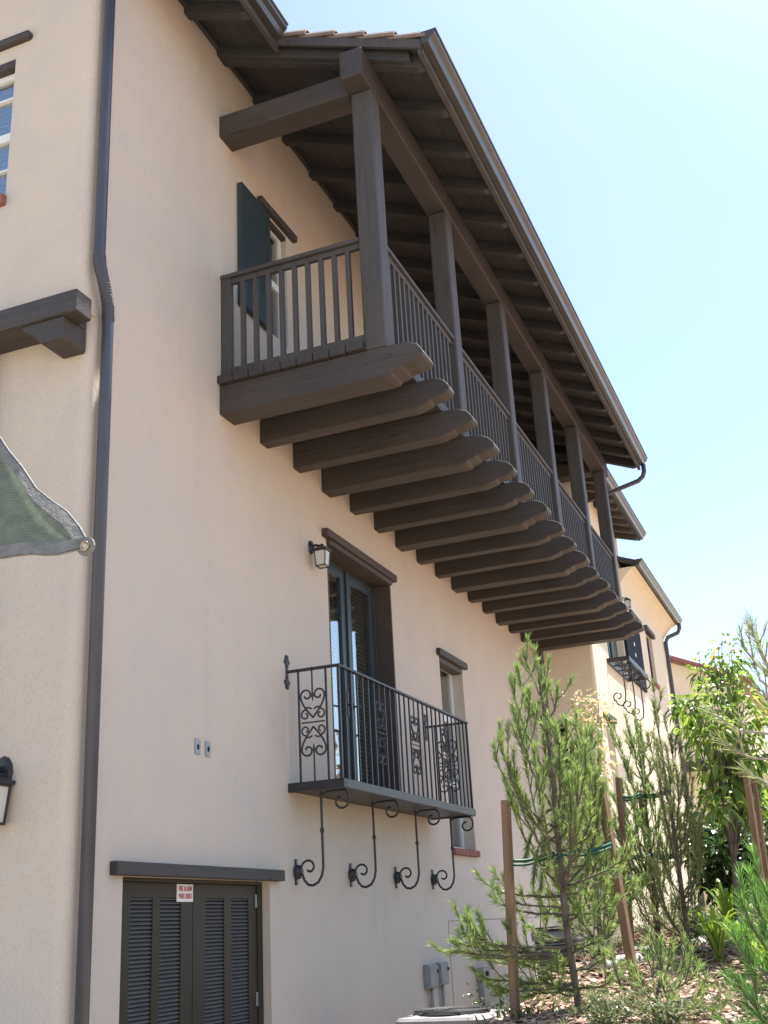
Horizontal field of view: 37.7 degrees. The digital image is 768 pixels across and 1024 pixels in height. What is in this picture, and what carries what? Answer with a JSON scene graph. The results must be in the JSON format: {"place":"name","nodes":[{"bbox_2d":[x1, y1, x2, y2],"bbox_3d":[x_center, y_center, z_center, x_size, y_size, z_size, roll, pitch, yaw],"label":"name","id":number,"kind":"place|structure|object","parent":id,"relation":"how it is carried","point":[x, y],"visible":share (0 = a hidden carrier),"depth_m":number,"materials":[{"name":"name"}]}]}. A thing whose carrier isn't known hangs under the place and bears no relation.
{"place":"outdoors","nodes":[
{"label":"outdoors","id":0,"kind":"place"},
{"bbox_2d":[273,0,767,747],"label":"sky","id":1,"kind":"structure","parent":0,"point":[631,136],"materials":[{"name":"blue"}]},
{"bbox_2d":[531,925,585,978],"bbox_3d":[1.958,5.104,12.294,0.620,1.095,0.620,-11,-22,20],"label":"air conditioner","id":2,"kind":"object","parent":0,"point":[552,932],"visible":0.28,"depth_m":12.22,"materials":[{"name":"grey metal"}]},
{"bbox_2d":[516,903,767,1023],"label":"ground","id":3,"kind":"structure","parent":0,"point":[714,964],"depth_m":7.25,"materials":[{"name":"brown soil"}]},
{"bbox_2d":[0,0,647,1023],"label":"stucco building","id":4,"kind":"structure","parent":3,"relation":"on","point":[274,296],"depth_m":8.92,"materials":[{"name":"beige paint"}]},
{"bbox_2d":[0,756,15,825],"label":"wall lamp","id":5,"kind":"object","parent":4,"relation":"attached to","point":[7,782],"visible":1,"depth_m":6.38,"materials":[{"name":"black metal"}]},
{"bbox_2d":[0,30,32,206],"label":"window","id":6,"kind":"structure","parent":4,"relation":"in","point":[7,70],"depth_m":8.26,"materials":[{"name":"white plastic"}]},
{"bbox_2d":[0,436,96,558],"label":"shade sail","id":7,"kind":"object","parent":4,"relation":"attached to","point":[34,520],"visible":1,"depth_m":3.95,"materials":[{"name":"green"}]},
{"bbox_2d":[109,861,284,1023],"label":"utility door","id":8,"kind":"structure","parent":4,"relation":"in","point":[174,970],"depth_m":7.21,"materials":[{"name":"green paint"}]},
{"bbox_2d":[176,884,192,901],"bbox_3d":[-1.286,2.462,7.268,0.005,0.107,0.195,-11,-22,20],"label":"sign","id":9,"kind":"object","parent":8,"relation":"attached to","point":[184,892],"visible":1,"depth_m":7.26,"materials":[{"name":"white plastic"}]},
{"bbox_2d":[195,738,200,754],"bbox_3d":[-1.257,1.584,7.596,0.012,0.105,0.068,-11,-22,20],"label":"vent plate","id":10,"kind":"object","parent":4,"relation":"attached to","point":[197,746],"visible":1,"depth_m":7.59,"materials":[{"name":"grey"}]},
{"bbox_2d":[205,741,210,756],"bbox_3d":[-1.206,1.625,7.714,0.012,0.105,0.068,-11,-22,20],"label":"vent plate","id":11,"kind":"object","parent":4,"relation":"attached to","point":[207,748],"visible":1,"depth_m":7.71,"materials":[{"name":"grey plastic"}]},
{"bbox_2d":[237,182,296,339],"bbox_3d":[-1.093,-2.189,10.171,0.187,1.330,1.110,-11,-22,20],"label":"window","id":12,"kind":"structure","parent":4,"relation":"in","point":[256,231],"depth_m":9.94,"materials":[{"name":"white wood"}]},
{"bbox_2d":[308,541,331,568],"bbox_3d":[-0.565,0.361,9.897,0.179,0.262,0.134,-11,-22,20],"label":"wall lamp","id":13,"kind":"object","parent":4,"relation":"attached to","point":[322,552],"visible":1,"depth_m":9.85,"materials":[{"name":"white glass"}]},
{"bbox_2d":[321,528,401,790],"bbox_3d":[-0.284,1.559,10.634,0.340,2.410,1.730,-11,-22,20],"label":"french door","id":14,"kind":"structure","parent":4,"relation":"in","point":[351,567],"depth_m":11.04,"materials":[{"name":"teal paint"}]},
{"bbox_2d":[423,964,438,1007],"bbox_3d":[0.482,4.873,10.557,0.078,1.172,0.250,-11,-22,20],"label":"electrical box","id":15,"kind":"object","parent":4,"relation":"attached to","point":[431,977],"visible":0.93,"depth_m":10.65,"materials":[{"name":"grey metal"}]},
{"bbox_2d":[434,961,449,1006],"bbox_3d":[0.600,4.967,10.834,0.078,1.178,0.240,-11,-22,20],"label":"electrical box","id":16,"kind":"object","parent":4,"relation":"attached to","point":[444,969],"visible":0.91,"depth_m":10.94,"materials":[{"name":"grey metal"}]},
{"bbox_2d":[436,648,480,856],"bbox_3d":[0.758,2.752,12.793,0.265,2.240,1.000,-11,-22,20],"label":"window","id":17,"kind":"structure","parent":4,"relation":"in","point":[450,665],"depth_m":13.06,"materials":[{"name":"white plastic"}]},
{"bbox_2d":[396,1006,506,1023],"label":"air conditioner","id":18,"kind":"object","parent":3,"relation":"on","point":[450,1015],"visible":0.99,"depth_m":8.16,"materials":[{"name":"grey metal"}]},
{"bbox_2d":[476,967,489,1008],"bbox_3d":[1.092,5.405,11.933,0.094,1.070,0.240,-11,-22,20],"label":"meter pedestal","id":19,"kind":"object","parent":3,"relation":"on","point":[483,992],"visible":0.6,"depth_m":11.99,"materials":[{"name":"grey metal"}]},
{"bbox_2d":[463,968,554,1011],"bbox_3d":[1.361,4.572,9.691,1.118,1.241,2.468,-11,-22,20],"label":"shrub","id":20,"kind":"object","parent":3,"relation":"on","point":[501,1003],"visible":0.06,"depth_m":9.27,"materials":[{"name":"green plant"}]},
{"bbox_2d":[501,800,520,1020],"bbox_3d":[0.698,2.296,6.157,0.113,1.401,0.051,-11,-22,20],"label":"tree stake","id":21,"kind":"object","parent":3,"relation":"on","point":[513,968],"visible":1,"depth_m":6.19,"materials":[{"name":"brown wood"}]},
{"bbox_2d":[426,632,645,1008],"bbox_3d":[0.875,1.699,6.390,1.199,2.191,0.908,-11,-22,20],"label":"pine tree","id":22,"kind":"object","parent":3,"relation":"on","point":[581,746],"visible":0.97,"depth_m":6.29,"materials":[{"name":"green plant"}]},
{"bbox_2d":[512,842,611,865],"bbox_3d":[0.999,1.927,6.338,0.634,0.110,0.058,1,-21,-12],"label":"tree tie","id":23,"kind":"object","parent":22,"relation":"attached to","point":[561,855],"visible":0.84,"depth_m":6.33,"materials":[{"name":"green plastic"}]},
{"bbox_2d":[521,940,590,976],"bbox_3d":[1.250,3.241,8.047,0.486,0.332,0.513,-11,-22,20],"label":"bush","id":24,"kind":"object","parent":3,"relation":"on","point":[553,959],"visible":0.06,"depth_m":8.04,"materials":[{"name":"green plant"}]},
{"bbox_2d":[529,768,652,949],"bbox_3d":[1.448,2.544,8.265,0.898,1.408,0.914,-11,-22,20],"label":"pine tree","id":25,"kind":"object","parent":3,"relation":"on","point":[596,865],"visible":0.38,"depth_m":8.21,"materials":[{"name":"green plant"}]},
{"bbox_2d":[565,687,617,895],"bbox_3d":[2.346,3.683,12.003,0.660,3.673,0.878,-11,-22,20],"label":"shrub","id":26,"kind":"object","parent":3,"relation":"on","point":[601,724],"visible":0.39,"depth_m":12.46,"materials":[{"name":"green plant"}]},
{"bbox_2d":[591,932,619,948],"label":"bush","id":27,"kind":"object","parent":3,"relation":"on","point":[606,941],"visible":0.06,"depth_m":10.40,"materials":[{"name":"green plant"}]},
{"bbox_2d":[595,959,620,968],"bbox_3d":[1.475,3.002,7.456,0.175,0.081,0.174,-11,-22,20],"label":"stone","id":28,"kind":"object","parent":3,"relation":"on","point":[608,964],"visible":0.3,"depth_m":7.40,"materials":[{"name":"white stone"}]},
{"bbox_2d":[580,988,651,1023],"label":"bush","id":29,"kind":"object","parent":3,"relation":"on","point":[598,1005],"visible":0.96,"depth_m":5.32,"materials":[{"name":"green plant"}]},
{"bbox_2d":[467,905,767,1023],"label":"ground cover","id":30,"kind":"object","parent":3,"relation":"on","point":[719,986],"visible":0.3,"depth_m":6.38,"materials":[{"name":"green plant"}]},
{"bbox_2d":[598,782,642,1000],"bbox_3d":[1.347,2.256,6.349,0.142,1.447,0.055,-11,-22,20],"label":"tree stake","id":31,"kind":"object","parent":3,"relation":"on","point":[626,931],"visible":0.62,"depth_m":6.34,"materials":[{"name":"brown wood"}]},
{"bbox_2d":[536,449,705,949],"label":"yellow building","id":32,"kind":"structure","parent":3,"relation":"on","point":[619,673],"depth_m":19.32,"materials":[{"name":"paint"}]},
{"bbox_2d":[607,641,619,668],"bbox_3d":[3.751,1.711,19.222,0.042,2.180,1.570,-11,-22,20],"label":"balcony door","id":33,"kind":"structure","parent":32,"relation":"in","point":[613,646],"depth_m":19.36,"materials":[{"name":"teal paint"}]},
{"bbox_2d":[622,597,630,607],"bbox_3d":[4.382,1.618,20.349,0.166,0.244,0.125,-11,-22,20],"label":"wall lamp","id":34,"kind":"object","parent":32,"relation":"attached to","point":[627,601],"visible":0.81,"depth_m":20.30,"materials":[{"name":"white glass"}]},
{"bbox_2d":[646,637,653,678],"bbox_3d":[5.304,2.972,22.692,0.060,0.986,0.716,-11,-22,20],"label":"window frame","id":35,"kind":"structure","parent":32,"relation":"in","point":[648,648],"depth_m":22.95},
{"bbox_2d":[615,777,634,943],"bbox_3d":[1.878,2.847,8.715,0.112,1.546,0.048,-11,-22,20],"label":"tree stake","id":36,"kind":"object","parent":3,"relation":"on","point":[620,806],"visible":0.47,"depth_m":8.83,"materials":[{"name":"brown wood"}]},
{"bbox_2d":[485,915,767,1023],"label":"bark chips","id":37,"kind":"object","parent":3,"relation":"on","point":[727,1010],"visible":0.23,"depth_m":6.74,"materials":[{"name":"brown wood"}]},
{"bbox_2d":[614,952,643,964],"bbox_3d":[1.642,3.029,7.601,0.218,0.101,0.224,-11,-22,20],"label":"stone","id":38,"kind":"object","parent":37,"relation":"on","point":[622,957],"visible":0.34,"depth_m":7.58,"materials":[{"name":"white stone"}]},
{"bbox_2d":[599,706,676,942],"bbox_3d":[2.135,2.567,9.204,0.705,1.978,0.822,6,-22,-23],"label":"pine tree","id":39,"kind":"object","parent":3,"relation":"on","point":[640,866],"visible":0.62,"depth_m":9.18,"materials":[{"name":"green plant"}]},
{"bbox_2d":[623,790,665,800],"bbox_3d":[2.081,2.246,8.947,0.308,0.082,0.341,-20,-26,39],"label":"tree tie","id":40,"kind":"object","parent":39,"relation":"attached to","point":[638,795],"visible":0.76,"depth_m":9.02,"materials":[{"name":"green plastic"}]},
{"bbox_2d":[614,893,674,933],"bbox_3d":[2.257,3.509,9.836,0.580,0.416,0.617,-11,-22,20],"label":"bush","id":41,"kind":"object","parent":3,"relation":"on","point":[644,925],"visible":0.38,"depth_m":9.76,"materials":[{"name":"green plant"}]},
{"bbox_2d":[638,790,661,943],"bbox_3d":[2.211,3.057,9.298,0.044,1.479,0.041,-18,-25,35],"label":"tree stake","id":42,"kind":"object","parent":3,"relation":"on","point":[640,807],"visible":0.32,"depth_m":9.39,"materials":[{"name":"brown wood"}]},
{"bbox_2d":[629,988,695,1023],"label":"bush","id":43,"kind":"object","parent":3,"relation":"on","point":[672,1016],"visible":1,"depth_m":5.03,"materials":[{"name":"green plant"}]},
{"bbox_2d":[638,880,693,923],"bbox_3d":[2.732,3.711,10.690,0.658,0.418,0.689,-11,-22,20],"label":"bush","id":44,"kind":"object","parent":3,"relation":"on","point":[663,914],"visible":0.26,"depth_m":10.62,"materials":[{"name":"green plant"}]},
{"bbox_2d":[603,924,739,1023],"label":"bush","id":45,"kind":"object","parent":3,"relation":"on","point":[661,983],"visible":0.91,"depth_m":5.39,"materials":[{"name":"green plant"}]},
{"bbox_2d":[629,676,714,946],"bbox_3d":[2.220,2.250,8.585,0.701,2.119,0.971,3,-21,-16],"label":"pine tree","id":46,"kind":"object","parent":3,"relation":"on","point":[673,776],"visible":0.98,"depth_m":8.45,"materials":[{"name":"green plant"}]},
{"bbox_2d":[632,853,673,860],"bbox_3d":[2.103,2.672,8.740,0.195,0.072,0.490,1,-21,-11],"label":"tree tie","id":47,"kind":"object","parent":46,"relation":"attached to","point":[634,857],"visible":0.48,"depth_m":8.93,"materials":[{"name":"green plastic"}]},
{"bbox_2d":[660,903,709,936],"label":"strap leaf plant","id":48,"kind":"object","parent":3,"relation":"on","point":[698,932],"visible":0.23,"depth_m":8.79,"materials":[{"name":"green plant"}]},
{"bbox_2d":[667,905,725,945],"bbox_3d":[2.432,3.199,8.687,0.446,0.309,0.460,-11,-22,20],"label":"bush","id":49,"kind":"object","parent":3,"relation":"on","point":[690,927],"visible":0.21,"depth_m":8.68,"materials":[{"name":"green plant"}]},
{"bbox_2d":[684,936,708,945],"bbox_3d":[2.403,3.250,8.465,0.233,0.119,0.216,6,-22,-24],"label":"stone","id":50,"kind":"object","parent":3,"relation":"on","point":[702,939],"visible":0.15,"depth_m":8.42,"materials":[{"name":"white stone"}]},
{"bbox_2d":[676,905,741,962],"bbox_3d":[2.215,2.840,7.583,0.488,0.364,0.565,-11,-22,20],"label":"strap leaf plant","id":51,"kind":"object","parent":3,"relation":"on","point":[711,928],"visible":0.92,"depth_m":7.50,"materials":[{"name":"green plant"}]},
{"bbox_2d":[661,808,767,933],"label":"shrub","id":52,"kind":"object","parent":3,"relation":"on","point":[718,859],"visible":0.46,"depth_m":9.04,"materials":[{"name":"green plant"}]},
{"bbox_2d":[663,633,767,934],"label":"leafy tree","id":53,"kind":"object","parent":3,"relation":"on","point":[734,812],"visible":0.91,"depth_m":8.49,"materials":[{"name":"green plant"}]},
{"bbox_2d":[696,638,733,687],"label":"flower stalks","id":54,"kind":"object","parent":53,"relation":"attached to","point":[719,665],"visible":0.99,"depth_m":8.75,"materials":[{"name":"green plant"}]},
{"bbox_2d":[670,655,767,909],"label":"house","id":55,"kind":"structure","parent":3,"relation":"on","point":[680,674],"depth_m":29.19,"materials":[{"name":"yellow paint"}]},
{"bbox_2d":[680,753,767,846],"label":"shrub","id":56,"kind":"object","parent":3,"relation":"on","point":[697,791],"visible":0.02,"depth_m":10.43,"materials":[{"name":"green plant"}]},
{"bbox_2d":[699,879,749,927],"bbox_3d":[2.581,2.951,8.353,0.455,0.448,0.619,-7,-21,9],"label":"strap leaf plant","id":57,"kind":"object","parent":3,"relation":"on","point":[725,901],"visible":0.42,"depth_m":8.31,"materials":[{"name":"green plant"}]},
{"bbox_2d":[693,605,767,793],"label":"pine tree","id":58,"kind":"object","parent":3,"relation":"on","point":[759,644],"visible":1,"depth_m":4.03,"materials":[{"name":"green plant"}]},
{"bbox_2d":[705,837,767,1023],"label":"pine tree","id":59,"kind":"object","parent":3,"relation":"on","point":[750,957],"visible":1,"depth_m":4.13,"materials":[{"name":"green plant"}]},
{"bbox_2d":[705,914,767,974],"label":"strap leaf plant","id":60,"kind":"object","parent":3,"relation":"on","point":[730,923],"visible":0.23,"depth_m":7.17,"materials":[{"name":"green plant"}]},
{"bbox_2d":[727,923,767,971],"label":"strap leaf plant","id":61,"kind":"object","parent":3,"relation":"on","point":[763,957],"visible":0.25,"depth_m":6.71,"materials":[{"name":"green plant"}]},
{"bbox_2d":[742,771,767,923],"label":"tree stake","id":62,"kind":"object","parent":3,"relation":"on","point":[751,811],"visible":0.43,"depth_m":7.93,"materials":[{"name":"brown wood"}]},
{"bbox_2d":[752,778,767,891],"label":"tree stake","id":63,"kind":"object","parent":3,"relation":"on","point":[760,824],"visible":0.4,"depth_m":8.18,"materials":[{"name":"brown wood"}]}
]}

